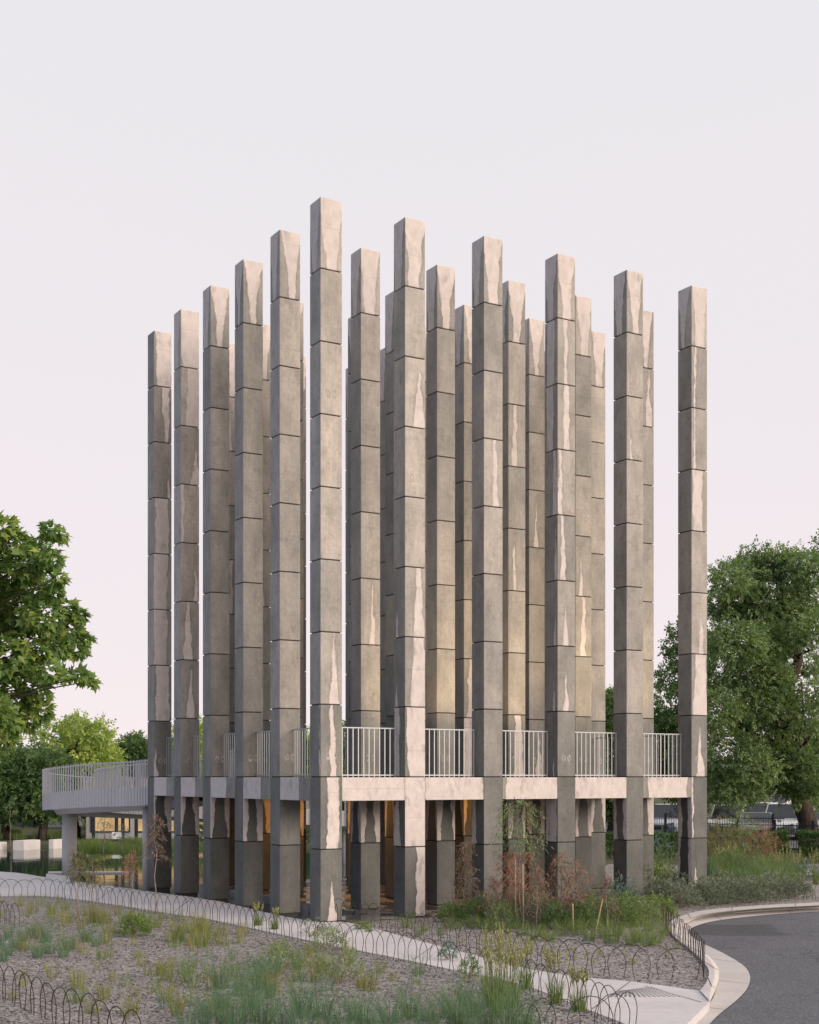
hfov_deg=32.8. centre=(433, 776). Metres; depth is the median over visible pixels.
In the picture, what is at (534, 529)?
concrete column
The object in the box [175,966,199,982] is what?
grass tuft
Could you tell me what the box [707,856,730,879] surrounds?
grass tuft
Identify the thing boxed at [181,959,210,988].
grass tuft
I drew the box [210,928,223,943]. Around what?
grass tuft
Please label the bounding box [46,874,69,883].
pond step
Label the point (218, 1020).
grass tuft
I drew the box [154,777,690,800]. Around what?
raised deck
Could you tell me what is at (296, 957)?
grass tuft
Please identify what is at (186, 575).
concrete column
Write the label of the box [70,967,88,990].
grass tuft
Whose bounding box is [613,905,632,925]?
grass tuft
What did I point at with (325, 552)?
concrete column
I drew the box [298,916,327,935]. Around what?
leafy shrub
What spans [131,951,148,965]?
grass tuft
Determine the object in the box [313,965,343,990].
grass tuft
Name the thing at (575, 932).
grass tuft
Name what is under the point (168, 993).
grass tuft
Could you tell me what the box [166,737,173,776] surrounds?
railing
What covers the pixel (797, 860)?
seed head grass
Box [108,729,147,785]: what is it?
broad tree
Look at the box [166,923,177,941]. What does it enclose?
grass tuft
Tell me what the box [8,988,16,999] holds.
grass tuft
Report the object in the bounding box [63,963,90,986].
grass tuft
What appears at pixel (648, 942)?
grass tuft
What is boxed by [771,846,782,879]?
seed head grass
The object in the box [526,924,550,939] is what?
grass tuft
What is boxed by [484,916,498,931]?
grass tuft
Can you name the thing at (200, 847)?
reed clump
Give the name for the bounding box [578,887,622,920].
leafy shrub
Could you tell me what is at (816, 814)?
parked car
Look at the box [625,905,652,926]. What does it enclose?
grass tuft
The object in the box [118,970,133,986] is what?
grass tuft
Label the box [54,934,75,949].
grass tuft
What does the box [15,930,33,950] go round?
grass tuft
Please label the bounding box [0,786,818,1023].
ground
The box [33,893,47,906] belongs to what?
grass tuft
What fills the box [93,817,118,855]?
sapling
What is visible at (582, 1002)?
seed head grass
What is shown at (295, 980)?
grass tuft
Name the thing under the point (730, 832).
feathery shrub
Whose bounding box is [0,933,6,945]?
grass tuft
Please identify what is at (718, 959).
kerb joints
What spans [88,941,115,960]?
grass tuft
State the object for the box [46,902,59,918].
grass tuft
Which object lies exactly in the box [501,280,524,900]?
concrete column
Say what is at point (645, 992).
tactile paving
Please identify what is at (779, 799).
parked car
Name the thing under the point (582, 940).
gravel stones
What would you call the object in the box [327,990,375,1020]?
grass tuft
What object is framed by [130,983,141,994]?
grass tuft
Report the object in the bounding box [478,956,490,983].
grass tuft
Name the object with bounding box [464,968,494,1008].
grass tuft
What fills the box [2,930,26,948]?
grass tuft
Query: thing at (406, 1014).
grass tuft
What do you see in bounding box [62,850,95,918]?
sapling
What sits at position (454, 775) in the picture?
railing
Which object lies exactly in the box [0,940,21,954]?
grass tuft
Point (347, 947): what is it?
grass tuft
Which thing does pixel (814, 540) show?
ash tree
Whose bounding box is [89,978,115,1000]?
grass tuft
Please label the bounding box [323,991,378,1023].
grass tuft
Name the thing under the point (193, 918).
grass tuft
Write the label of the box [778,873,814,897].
grey shrub
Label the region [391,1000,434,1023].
grass tuft
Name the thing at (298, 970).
grass tuft
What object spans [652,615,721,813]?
broad tree
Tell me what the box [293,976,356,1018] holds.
grass tuft
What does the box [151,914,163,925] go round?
grass tuft
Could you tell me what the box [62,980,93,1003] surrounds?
grass tuft
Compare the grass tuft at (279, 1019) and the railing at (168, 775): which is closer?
the grass tuft at (279, 1019)
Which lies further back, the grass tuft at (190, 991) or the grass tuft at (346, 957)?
the grass tuft at (346, 957)
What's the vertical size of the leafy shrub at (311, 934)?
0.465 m
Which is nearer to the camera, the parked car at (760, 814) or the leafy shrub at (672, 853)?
the leafy shrub at (672, 853)
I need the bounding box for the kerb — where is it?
[671,902,818,1000]
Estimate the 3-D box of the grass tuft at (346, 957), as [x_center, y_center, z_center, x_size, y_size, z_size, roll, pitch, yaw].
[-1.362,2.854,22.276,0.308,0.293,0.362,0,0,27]
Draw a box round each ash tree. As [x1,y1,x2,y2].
[705,534,818,851]
[801,528,818,811]
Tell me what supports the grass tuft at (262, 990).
on the gravel bed
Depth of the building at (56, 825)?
84.00 m
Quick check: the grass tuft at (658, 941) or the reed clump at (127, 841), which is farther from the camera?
the reed clump at (127, 841)
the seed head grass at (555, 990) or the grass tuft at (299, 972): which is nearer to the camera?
the seed head grass at (555, 990)
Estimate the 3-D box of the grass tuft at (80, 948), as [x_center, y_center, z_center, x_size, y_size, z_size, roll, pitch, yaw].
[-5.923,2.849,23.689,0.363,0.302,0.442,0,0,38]
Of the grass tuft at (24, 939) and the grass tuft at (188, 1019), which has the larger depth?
the grass tuft at (24, 939)
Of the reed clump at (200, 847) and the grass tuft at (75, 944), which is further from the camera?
the reed clump at (200, 847)
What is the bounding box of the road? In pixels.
[689,911,818,1023]
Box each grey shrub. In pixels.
[638,874,690,905]
[653,869,681,895]
[656,874,708,907]
[675,871,721,904]
[690,874,737,904]
[707,869,741,896]
[708,869,756,902]
[718,873,773,902]
[738,866,791,900]
[758,867,804,898]
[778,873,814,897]
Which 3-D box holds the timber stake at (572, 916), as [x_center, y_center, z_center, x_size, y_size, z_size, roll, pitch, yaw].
[2.672,2.767,26.739,0.038,0.666,0.026,0,0,0]
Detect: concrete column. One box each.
[148,331,171,893]
[174,309,198,897]
[203,285,228,902]
[228,344,235,885]
[235,259,262,910]
[261,324,270,890]
[270,230,299,918]
[299,303,303,895]
[302,356,305,881]
[310,197,341,921]
[345,368,348,878]
[348,317,351,891]
[351,248,379,909]
[378,348,386,884]
[385,291,394,898]
[394,217,424,916]
[423,327,427,889]
[426,265,454,905]
[454,305,473,894]
[472,236,502,911]
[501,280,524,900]
[524,318,544,891]
[545,253,574,907]
[573,295,590,897]
[590,331,604,888]
[614,270,642,902]
[641,310,653,892]
[678,285,706,896]
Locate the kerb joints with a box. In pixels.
[672,904,795,1008]
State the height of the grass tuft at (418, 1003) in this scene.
0.496 m
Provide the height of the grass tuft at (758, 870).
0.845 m
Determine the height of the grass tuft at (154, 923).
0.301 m
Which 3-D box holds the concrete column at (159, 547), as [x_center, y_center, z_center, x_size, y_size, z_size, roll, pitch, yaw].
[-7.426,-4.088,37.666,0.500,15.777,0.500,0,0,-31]
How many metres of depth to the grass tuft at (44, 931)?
25.26 m
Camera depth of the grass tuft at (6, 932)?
25.95 m
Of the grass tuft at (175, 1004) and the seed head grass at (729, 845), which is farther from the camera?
the seed head grass at (729, 845)
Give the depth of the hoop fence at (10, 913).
28.27 m
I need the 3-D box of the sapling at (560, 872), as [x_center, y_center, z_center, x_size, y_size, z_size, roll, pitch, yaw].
[2.676,2.228,28.134,1.172,1.607,0.933,0,0,0]
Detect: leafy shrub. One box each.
[111,910,152,936]
[258,938,305,966]
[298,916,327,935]
[305,924,351,949]
[312,945,371,981]
[434,900,466,921]
[437,937,458,959]
[453,952,481,978]
[457,893,490,922]
[468,891,502,918]
[482,898,521,927]
[495,891,538,921]
[509,891,553,925]
[524,889,570,921]
[534,901,574,929]
[556,890,587,920]
[564,899,602,928]
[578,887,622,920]
[593,894,639,926]
[598,870,645,908]
[603,888,652,920]
[627,895,670,924]
[640,891,679,918]
[643,858,662,895]
[654,823,677,868]
[654,833,679,873]
[654,848,677,890]
[793,857,818,879]
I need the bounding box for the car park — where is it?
[605,819,818,847]
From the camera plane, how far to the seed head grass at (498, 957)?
18.24 m
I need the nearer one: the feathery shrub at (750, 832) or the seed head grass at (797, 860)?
the seed head grass at (797, 860)
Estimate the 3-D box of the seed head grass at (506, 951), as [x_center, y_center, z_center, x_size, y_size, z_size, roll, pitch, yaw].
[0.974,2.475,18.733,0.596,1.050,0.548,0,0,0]
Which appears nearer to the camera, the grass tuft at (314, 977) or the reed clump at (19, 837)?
the grass tuft at (314, 977)
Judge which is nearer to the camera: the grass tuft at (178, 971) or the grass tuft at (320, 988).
the grass tuft at (320, 988)
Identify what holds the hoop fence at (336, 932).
on the gravel bed
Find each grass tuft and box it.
[0,919,18,937]
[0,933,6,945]
[0,938,16,961]
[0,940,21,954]
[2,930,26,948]
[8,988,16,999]
[9,921,37,940]
[13,894,25,906]
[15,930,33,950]
[16,941,26,951]
[16,964,33,986]
[20,906,31,915]
[22,936,52,957]
[24,922,42,937]
[25,899,39,913]
[29,922,47,938]
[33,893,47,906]
[34,917,59,941]
[37,933,73,953]
[41,900,60,914]
[41,960,59,977]
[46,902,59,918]
[46,939,75,957]
[47,911,60,922]
[52,925,80,949]
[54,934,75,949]
[55,893,64,902]
[57,911,74,926]
[60,902,74,921]
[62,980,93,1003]
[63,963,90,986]
[70,939,81,949]
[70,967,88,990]
[71,913,89,928]
[73,920,104,942]
[76,939,94,952]
[77,901,95,915]
[80,902,99,922]
[82,995,104,1013]
[86,929,107,945]
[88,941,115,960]
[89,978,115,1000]
[90,904,105,921]
[93,917,115,942]
[97,905,114,923]
[102,933,109,944]
[105,948,114,957]
[106,967,117,979]
[112,1000,136,1017]
[113,900,122,914]
[114,907,135,922]
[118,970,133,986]
[122,989,142,1013]
[129,933,139,944]
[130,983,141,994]
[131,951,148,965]
[138,978,181,1009]
[140,965,151,975]
[143,905,166,924]
[146,985,157,994]
[147,915,162,928]
[147,962,167,989]
[148,959,161,974]
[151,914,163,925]
[151,981,177,1000]
[152,958,174,980]
[157,983,177,1001]
[157,983,188,1011]
[162,911,189,939]
[162,972,179,991]
[164,954,176,966]
[164,990,192,1016]
[165,929,188,947]
[165,968,179,984]
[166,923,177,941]
[166,996,210,1023]
[169,921,187,940]
[171,909,183,920]
[172,957,189,974]
[174,956,194,977]
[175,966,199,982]
[176,940,202,970]
[176,968,201,1003]
[178,987,203,1006]
[181,954,201,972]
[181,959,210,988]
[183,923,203,941]
[184,935,201,950]
[184,947,209,966]
[185,909,207,931]
[185,989,224,1016]
[186,913,216,944]
[186,996,223,1023]
[189,920,204,932]
[193,932,209,947]
[197,950,249,989]
[198,954,221,977]
[199,964,223,990]
[201,982,250,1023]
[203,987,270,1023]
[205,975,242,1008]
[209,985,239,1007]
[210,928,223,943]
[213,918,228,935]
[214,933,227,944]
[214,959,262,995]
[214,980,283,1022]
[218,937,241,960]
[222,947,256,977]
[223,973,272,1007]
[228,924,246,943]
[234,986,296,1023]
[236,954,284,989]
[238,918,254,932]
[241,947,296,977]
[243,951,268,977]
[246,981,270,1002]
[252,981,298,1010]
[253,991,307,1023]
[257,975,285,998]
[262,966,283,987]
[263,970,285,995]
[267,969,327,1015]
[267,985,335,1023]
[276,958,287,972]
[279,949,314,970]
[282,964,315,991]
[282,977,309,1007]
[286,945,313,966]
[288,990,311,1017]
[289,961,304,981]
[289,963,304,979]
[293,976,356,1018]
[297,997,344,1023]
[301,955,327,982]
[302,940,315,956]
[308,973,328,995]
[313,956,347,976]
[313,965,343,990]
[315,990,352,1023]
[320,989,347,1019]
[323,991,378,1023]
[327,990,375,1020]
[340,938,354,955]
[340,949,355,963]
[341,986,393,1023]
[342,986,382,1018]
[347,995,374,1022]
[352,974,368,988]
[354,920,363,928]
[354,970,376,991]
[354,1001,418,1023]
[358,918,377,931]
[358,967,384,991]
[359,984,421,1023]
[369,948,386,973]
[387,969,399,980]
[387,971,419,997]
[388,979,426,1017]
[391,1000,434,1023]
[395,910,417,927]
[398,985,455,1021]
[400,998,413,1019]
[402,943,430,975]
[408,974,423,984]
[412,922,425,935]
[417,997,459,1023]
[424,974,478,1016]
[431,988,483,1023]
[435,924,445,935]
[439,973,478,1005]
[440,918,453,927]
[442,978,463,997]
[443,914,466,929]
[449,952,473,982]
[451,994,487,1023]
[457,989,518,1023]
[458,987,492,1016]
[463,912,477,927]
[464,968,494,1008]
[469,914,492,929]
[469,971,523,1013]
[477,993,530,1023]
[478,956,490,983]
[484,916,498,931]
[485,972,527,1003]
[492,978,554,1023]
[497,919,514,932]
[505,916,534,935]
[512,1001,559,1023]
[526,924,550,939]
[532,923,545,935]
[539,922,559,940]
[549,918,573,935]
[561,913,589,935]
[574,918,602,941]
[585,907,602,927]
[593,915,612,938]
[594,915,626,943]
[595,903,621,926]
[606,919,633,935]
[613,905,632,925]
[618,922,646,946]
[624,917,659,942]
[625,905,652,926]
[635,926,663,946]
[640,913,657,931]
[649,919,678,935]
[650,928,666,943]
[707,850,742,875]
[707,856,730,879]
[710,862,749,880]
[718,850,764,874]
[718,859,739,876]
[722,853,751,878]
[730,865,769,881]
[746,859,780,886]
[752,860,793,881]
[757,852,787,877]
[768,853,800,875]
[770,852,801,874]
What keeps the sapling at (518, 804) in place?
on the gravel border
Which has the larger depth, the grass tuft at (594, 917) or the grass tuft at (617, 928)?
the grass tuft at (594, 917)
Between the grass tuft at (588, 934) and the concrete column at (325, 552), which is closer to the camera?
the grass tuft at (588, 934)
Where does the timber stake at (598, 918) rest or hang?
on the gravel border
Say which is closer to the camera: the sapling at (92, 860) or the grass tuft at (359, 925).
the grass tuft at (359, 925)
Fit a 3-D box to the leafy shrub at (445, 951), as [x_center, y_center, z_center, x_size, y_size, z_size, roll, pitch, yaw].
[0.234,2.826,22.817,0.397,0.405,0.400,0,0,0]
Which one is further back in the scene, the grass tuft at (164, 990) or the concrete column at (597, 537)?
the concrete column at (597, 537)
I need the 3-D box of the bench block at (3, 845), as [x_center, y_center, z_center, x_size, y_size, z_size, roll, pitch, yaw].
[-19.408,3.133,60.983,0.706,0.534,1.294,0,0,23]
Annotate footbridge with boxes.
[42,749,345,890]
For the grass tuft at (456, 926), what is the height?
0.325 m
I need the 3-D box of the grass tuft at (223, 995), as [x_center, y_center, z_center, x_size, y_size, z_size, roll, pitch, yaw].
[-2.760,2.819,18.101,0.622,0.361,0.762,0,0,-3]
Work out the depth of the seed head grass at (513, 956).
18.05 m
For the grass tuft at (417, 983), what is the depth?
20.12 m
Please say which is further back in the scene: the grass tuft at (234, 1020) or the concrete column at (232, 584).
the concrete column at (232, 584)
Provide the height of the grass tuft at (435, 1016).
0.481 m
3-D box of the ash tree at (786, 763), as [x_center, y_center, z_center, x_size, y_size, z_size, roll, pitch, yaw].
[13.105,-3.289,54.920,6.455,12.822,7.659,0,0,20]
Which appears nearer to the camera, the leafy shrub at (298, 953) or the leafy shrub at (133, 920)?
the leafy shrub at (298, 953)
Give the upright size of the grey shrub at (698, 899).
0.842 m
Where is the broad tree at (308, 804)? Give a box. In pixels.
[306,724,311,808]
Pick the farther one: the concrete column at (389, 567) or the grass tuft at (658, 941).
the concrete column at (389, 567)
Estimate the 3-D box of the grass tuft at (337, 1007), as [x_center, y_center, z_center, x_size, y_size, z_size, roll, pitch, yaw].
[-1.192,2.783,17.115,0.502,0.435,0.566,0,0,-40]
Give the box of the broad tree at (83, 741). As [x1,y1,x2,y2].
[22,707,127,836]
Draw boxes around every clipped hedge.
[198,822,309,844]
[605,830,678,857]
[762,828,789,858]
[796,828,818,861]
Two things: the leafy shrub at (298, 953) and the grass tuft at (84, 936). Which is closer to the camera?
the leafy shrub at (298, 953)
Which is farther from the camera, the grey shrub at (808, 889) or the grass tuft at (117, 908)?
the grey shrub at (808, 889)
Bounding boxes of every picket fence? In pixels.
[604,813,784,841]
[708,819,818,852]
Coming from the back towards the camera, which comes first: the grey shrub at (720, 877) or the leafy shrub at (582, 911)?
the grey shrub at (720, 877)
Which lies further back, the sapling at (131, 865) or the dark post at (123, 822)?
the dark post at (123, 822)
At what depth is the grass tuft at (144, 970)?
20.96 m
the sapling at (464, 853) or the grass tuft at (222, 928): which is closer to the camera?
the grass tuft at (222, 928)
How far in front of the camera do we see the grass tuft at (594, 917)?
27.60 m
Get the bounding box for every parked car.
[654,804,677,836]
[708,805,748,838]
[732,812,779,838]
[745,802,775,811]
[765,803,798,839]
[771,795,818,809]
[796,810,818,830]
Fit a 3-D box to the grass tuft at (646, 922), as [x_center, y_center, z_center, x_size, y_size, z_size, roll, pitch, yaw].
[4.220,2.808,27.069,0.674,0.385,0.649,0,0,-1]
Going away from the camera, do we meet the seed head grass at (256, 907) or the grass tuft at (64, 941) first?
the grass tuft at (64, 941)
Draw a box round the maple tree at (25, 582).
[0,510,104,762]
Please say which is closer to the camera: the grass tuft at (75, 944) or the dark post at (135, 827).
the grass tuft at (75, 944)
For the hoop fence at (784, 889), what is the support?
on the gravel border
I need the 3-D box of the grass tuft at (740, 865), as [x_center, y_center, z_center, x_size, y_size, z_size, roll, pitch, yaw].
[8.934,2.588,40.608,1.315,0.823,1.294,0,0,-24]
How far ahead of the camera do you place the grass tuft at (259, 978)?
19.62 m
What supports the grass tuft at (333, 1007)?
on the gravel bed
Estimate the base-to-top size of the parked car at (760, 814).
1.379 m
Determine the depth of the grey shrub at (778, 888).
33.71 m
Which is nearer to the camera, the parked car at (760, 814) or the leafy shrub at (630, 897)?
the leafy shrub at (630, 897)
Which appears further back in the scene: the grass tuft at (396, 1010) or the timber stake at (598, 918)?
the timber stake at (598, 918)
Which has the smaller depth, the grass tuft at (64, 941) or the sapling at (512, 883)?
the grass tuft at (64, 941)
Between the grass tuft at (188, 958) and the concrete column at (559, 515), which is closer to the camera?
the grass tuft at (188, 958)
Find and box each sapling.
[0,799,24,855]
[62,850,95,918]
[82,856,104,912]
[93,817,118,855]
[110,824,136,855]
[115,848,142,907]
[139,814,170,911]
[446,840,483,911]
[470,872,514,925]
[487,797,553,926]
[493,849,528,924]
[517,867,559,929]
[540,848,593,925]
[562,858,598,925]
[589,872,626,926]
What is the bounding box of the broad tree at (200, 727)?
[172,715,202,776]
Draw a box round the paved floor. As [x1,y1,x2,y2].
[200,878,724,922]
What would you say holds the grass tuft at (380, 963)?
on the gravel bed
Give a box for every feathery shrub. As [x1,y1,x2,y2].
[706,823,736,869]
[707,803,777,861]
[707,815,754,860]
[708,842,761,877]
[735,820,789,862]
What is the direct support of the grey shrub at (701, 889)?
on the gravel border
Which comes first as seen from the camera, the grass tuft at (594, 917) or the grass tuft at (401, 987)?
the grass tuft at (401, 987)
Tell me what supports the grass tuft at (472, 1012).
on the gravel bed
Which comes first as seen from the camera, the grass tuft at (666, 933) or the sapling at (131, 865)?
the grass tuft at (666, 933)
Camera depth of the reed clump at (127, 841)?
62.43 m
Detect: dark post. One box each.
[92,817,94,839]
[115,818,117,840]
[121,818,124,840]
[134,819,137,838]
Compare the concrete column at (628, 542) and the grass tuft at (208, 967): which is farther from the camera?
the concrete column at (628, 542)
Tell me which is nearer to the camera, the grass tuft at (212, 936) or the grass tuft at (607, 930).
the grass tuft at (212, 936)
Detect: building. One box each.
[9,816,84,826]
[74,786,203,838]
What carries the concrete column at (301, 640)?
on the paved floor
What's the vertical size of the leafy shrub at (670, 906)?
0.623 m
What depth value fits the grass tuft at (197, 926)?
26.75 m
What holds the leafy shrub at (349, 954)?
on the gravel bed
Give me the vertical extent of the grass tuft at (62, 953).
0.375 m
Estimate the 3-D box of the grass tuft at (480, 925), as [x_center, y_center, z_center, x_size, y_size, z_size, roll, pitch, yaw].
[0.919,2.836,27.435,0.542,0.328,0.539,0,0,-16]
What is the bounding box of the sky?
[0,0,818,761]
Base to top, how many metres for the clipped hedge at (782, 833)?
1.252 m
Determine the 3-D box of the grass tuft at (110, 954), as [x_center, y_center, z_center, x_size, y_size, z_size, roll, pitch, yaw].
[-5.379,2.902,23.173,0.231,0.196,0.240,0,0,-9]
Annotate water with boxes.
[0,848,344,920]
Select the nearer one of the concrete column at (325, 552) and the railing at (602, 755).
the concrete column at (325, 552)
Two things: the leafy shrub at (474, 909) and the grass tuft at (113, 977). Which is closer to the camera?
the grass tuft at (113, 977)
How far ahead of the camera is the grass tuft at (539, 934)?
26.27 m
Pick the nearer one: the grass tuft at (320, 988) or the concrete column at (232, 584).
the grass tuft at (320, 988)
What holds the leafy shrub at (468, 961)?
on the gravel bed
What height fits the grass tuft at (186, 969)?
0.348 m
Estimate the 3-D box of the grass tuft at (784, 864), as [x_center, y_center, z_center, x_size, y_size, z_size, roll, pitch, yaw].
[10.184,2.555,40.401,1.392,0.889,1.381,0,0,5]
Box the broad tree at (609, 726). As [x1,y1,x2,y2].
[604,684,614,832]
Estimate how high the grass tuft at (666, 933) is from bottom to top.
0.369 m
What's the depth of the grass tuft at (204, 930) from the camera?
24.85 m
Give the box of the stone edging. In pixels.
[794,873,818,880]
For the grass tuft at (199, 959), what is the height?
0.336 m
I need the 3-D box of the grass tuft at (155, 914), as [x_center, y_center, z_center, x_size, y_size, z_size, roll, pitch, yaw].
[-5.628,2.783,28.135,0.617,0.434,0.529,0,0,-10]
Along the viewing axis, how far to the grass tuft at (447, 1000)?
17.35 m
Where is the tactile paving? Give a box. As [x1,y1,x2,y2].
[609,987,680,997]
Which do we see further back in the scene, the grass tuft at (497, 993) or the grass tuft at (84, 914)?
the grass tuft at (84, 914)
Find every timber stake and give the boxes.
[514,859,515,918]
[522,864,523,928]
[572,904,573,931]
[594,898,602,939]
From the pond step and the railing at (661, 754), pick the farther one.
the pond step
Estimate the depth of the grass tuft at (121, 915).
28.53 m
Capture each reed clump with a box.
[2,829,19,838]
[12,832,27,839]
[31,831,49,838]
[48,830,60,837]
[49,829,61,838]
[77,836,100,850]
[77,837,94,850]
[79,844,97,854]
[85,840,115,854]
[88,834,109,843]
[98,842,120,848]
[104,845,118,853]
[110,845,129,854]
[114,843,132,852]
[118,837,135,844]
[120,835,141,844]
[125,841,141,851]
[127,842,141,854]
[199,842,202,851]
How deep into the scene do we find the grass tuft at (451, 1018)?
16.70 m
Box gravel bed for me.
[0,896,621,1023]
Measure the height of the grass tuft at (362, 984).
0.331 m
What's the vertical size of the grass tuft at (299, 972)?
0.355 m
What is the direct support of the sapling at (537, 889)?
on the gravel border
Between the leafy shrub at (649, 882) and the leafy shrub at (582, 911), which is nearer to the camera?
the leafy shrub at (582, 911)
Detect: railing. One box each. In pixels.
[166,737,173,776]
[193,735,203,776]
[223,733,234,776]
[257,731,271,776]
[294,728,310,776]
[306,740,345,776]
[342,727,395,776]
[424,729,474,776]
[503,730,547,776]
[575,732,616,776]
[596,737,614,776]
[643,733,681,776]
[645,735,678,776]
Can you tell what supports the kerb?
on the gravel border
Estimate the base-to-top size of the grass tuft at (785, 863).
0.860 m
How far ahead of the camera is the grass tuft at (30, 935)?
25.88 m
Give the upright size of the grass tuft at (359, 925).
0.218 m
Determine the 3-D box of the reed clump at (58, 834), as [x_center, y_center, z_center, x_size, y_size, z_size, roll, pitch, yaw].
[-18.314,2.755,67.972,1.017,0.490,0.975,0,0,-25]
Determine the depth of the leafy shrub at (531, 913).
28.05 m
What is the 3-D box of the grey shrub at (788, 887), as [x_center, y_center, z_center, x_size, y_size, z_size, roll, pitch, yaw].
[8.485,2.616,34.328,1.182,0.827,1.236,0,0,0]
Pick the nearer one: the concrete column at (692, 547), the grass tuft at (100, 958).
the grass tuft at (100, 958)
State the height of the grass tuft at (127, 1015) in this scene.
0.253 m
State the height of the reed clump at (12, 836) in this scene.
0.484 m
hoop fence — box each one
[0,878,620,1023]
[0,901,19,926]
[0,966,140,1023]
[336,898,699,979]
[511,991,637,1023]
[662,904,704,976]
[739,882,818,903]
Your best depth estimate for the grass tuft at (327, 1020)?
16.13 m
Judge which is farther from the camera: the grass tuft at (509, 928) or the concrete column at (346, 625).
the concrete column at (346, 625)
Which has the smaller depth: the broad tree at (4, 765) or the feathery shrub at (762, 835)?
the feathery shrub at (762, 835)
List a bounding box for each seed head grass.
[250,901,264,925]
[269,907,279,929]
[472,923,507,1006]
[481,939,511,1015]
[488,923,522,999]
[499,942,530,1006]
[515,935,536,988]
[542,943,567,1003]
[564,964,589,1011]
[725,839,735,861]
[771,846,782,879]
[781,845,797,878]
[792,848,806,882]
[808,846,818,884]
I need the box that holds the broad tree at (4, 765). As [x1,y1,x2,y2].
[0,739,36,838]
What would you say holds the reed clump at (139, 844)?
on the water
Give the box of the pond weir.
[48,871,127,873]
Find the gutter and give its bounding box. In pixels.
[681,908,818,1023]
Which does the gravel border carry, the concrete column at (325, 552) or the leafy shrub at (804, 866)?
the leafy shrub at (804, 866)
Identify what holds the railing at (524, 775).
on the raised deck
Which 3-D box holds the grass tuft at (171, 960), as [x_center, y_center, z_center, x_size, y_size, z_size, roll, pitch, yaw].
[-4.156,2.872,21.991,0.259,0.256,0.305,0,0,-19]
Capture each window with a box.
[91,817,129,831]
[138,819,173,831]
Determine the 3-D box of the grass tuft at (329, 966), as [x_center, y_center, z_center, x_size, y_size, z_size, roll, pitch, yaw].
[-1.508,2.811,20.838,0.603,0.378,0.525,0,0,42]
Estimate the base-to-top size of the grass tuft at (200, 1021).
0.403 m
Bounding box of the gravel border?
[368,864,818,989]
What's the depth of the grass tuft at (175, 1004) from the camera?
17.45 m
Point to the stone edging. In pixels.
(810, 878)
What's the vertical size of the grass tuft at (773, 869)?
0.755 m
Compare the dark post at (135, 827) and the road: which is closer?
the road
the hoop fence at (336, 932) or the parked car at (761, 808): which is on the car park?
the parked car at (761, 808)
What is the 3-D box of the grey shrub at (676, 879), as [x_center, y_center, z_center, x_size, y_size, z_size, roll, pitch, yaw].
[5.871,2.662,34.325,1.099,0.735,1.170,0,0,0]
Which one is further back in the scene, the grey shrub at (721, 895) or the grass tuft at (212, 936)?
the grey shrub at (721, 895)
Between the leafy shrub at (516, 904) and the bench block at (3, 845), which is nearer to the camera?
the leafy shrub at (516, 904)
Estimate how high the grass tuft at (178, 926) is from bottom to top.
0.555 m
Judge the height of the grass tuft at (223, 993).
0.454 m
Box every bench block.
[0,842,6,849]
[13,839,39,849]
[49,839,61,848]
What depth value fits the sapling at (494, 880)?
28.07 m
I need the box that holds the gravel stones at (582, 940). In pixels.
[370,903,772,990]
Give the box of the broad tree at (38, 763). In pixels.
[0,736,84,839]
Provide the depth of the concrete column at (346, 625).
40.79 m
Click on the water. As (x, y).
(42, 862)
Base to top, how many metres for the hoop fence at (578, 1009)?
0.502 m
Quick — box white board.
[112,832,120,841]
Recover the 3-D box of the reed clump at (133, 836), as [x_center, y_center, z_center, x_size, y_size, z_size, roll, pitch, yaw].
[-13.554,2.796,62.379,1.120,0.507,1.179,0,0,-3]
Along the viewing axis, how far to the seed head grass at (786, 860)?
40.25 m
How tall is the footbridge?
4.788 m
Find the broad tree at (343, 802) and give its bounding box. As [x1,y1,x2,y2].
[306,720,346,810]
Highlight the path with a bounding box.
[0,872,709,1023]
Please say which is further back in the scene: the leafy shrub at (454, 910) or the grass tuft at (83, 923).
the leafy shrub at (454, 910)
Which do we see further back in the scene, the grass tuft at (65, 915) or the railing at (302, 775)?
the railing at (302, 775)
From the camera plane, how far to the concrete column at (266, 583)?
36.83 m
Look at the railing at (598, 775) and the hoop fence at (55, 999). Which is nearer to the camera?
the hoop fence at (55, 999)
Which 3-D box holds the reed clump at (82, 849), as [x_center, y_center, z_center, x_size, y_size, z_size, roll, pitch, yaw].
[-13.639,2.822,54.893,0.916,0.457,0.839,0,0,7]
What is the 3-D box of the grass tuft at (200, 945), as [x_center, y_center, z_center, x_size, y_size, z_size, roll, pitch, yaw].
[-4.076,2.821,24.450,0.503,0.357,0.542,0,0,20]
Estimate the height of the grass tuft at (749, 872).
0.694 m
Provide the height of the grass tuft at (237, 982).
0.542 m
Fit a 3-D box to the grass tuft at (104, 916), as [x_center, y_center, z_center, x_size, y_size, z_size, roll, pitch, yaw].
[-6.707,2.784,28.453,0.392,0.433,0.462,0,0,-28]
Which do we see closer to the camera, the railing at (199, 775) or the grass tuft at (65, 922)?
the grass tuft at (65, 922)
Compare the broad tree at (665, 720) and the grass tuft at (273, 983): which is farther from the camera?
the broad tree at (665, 720)
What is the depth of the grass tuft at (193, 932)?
25.21 m
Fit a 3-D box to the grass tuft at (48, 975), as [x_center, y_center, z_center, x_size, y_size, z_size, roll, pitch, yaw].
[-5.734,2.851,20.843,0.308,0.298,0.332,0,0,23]
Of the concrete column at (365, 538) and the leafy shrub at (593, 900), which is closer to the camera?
the leafy shrub at (593, 900)
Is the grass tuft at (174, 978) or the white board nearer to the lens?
the grass tuft at (174, 978)

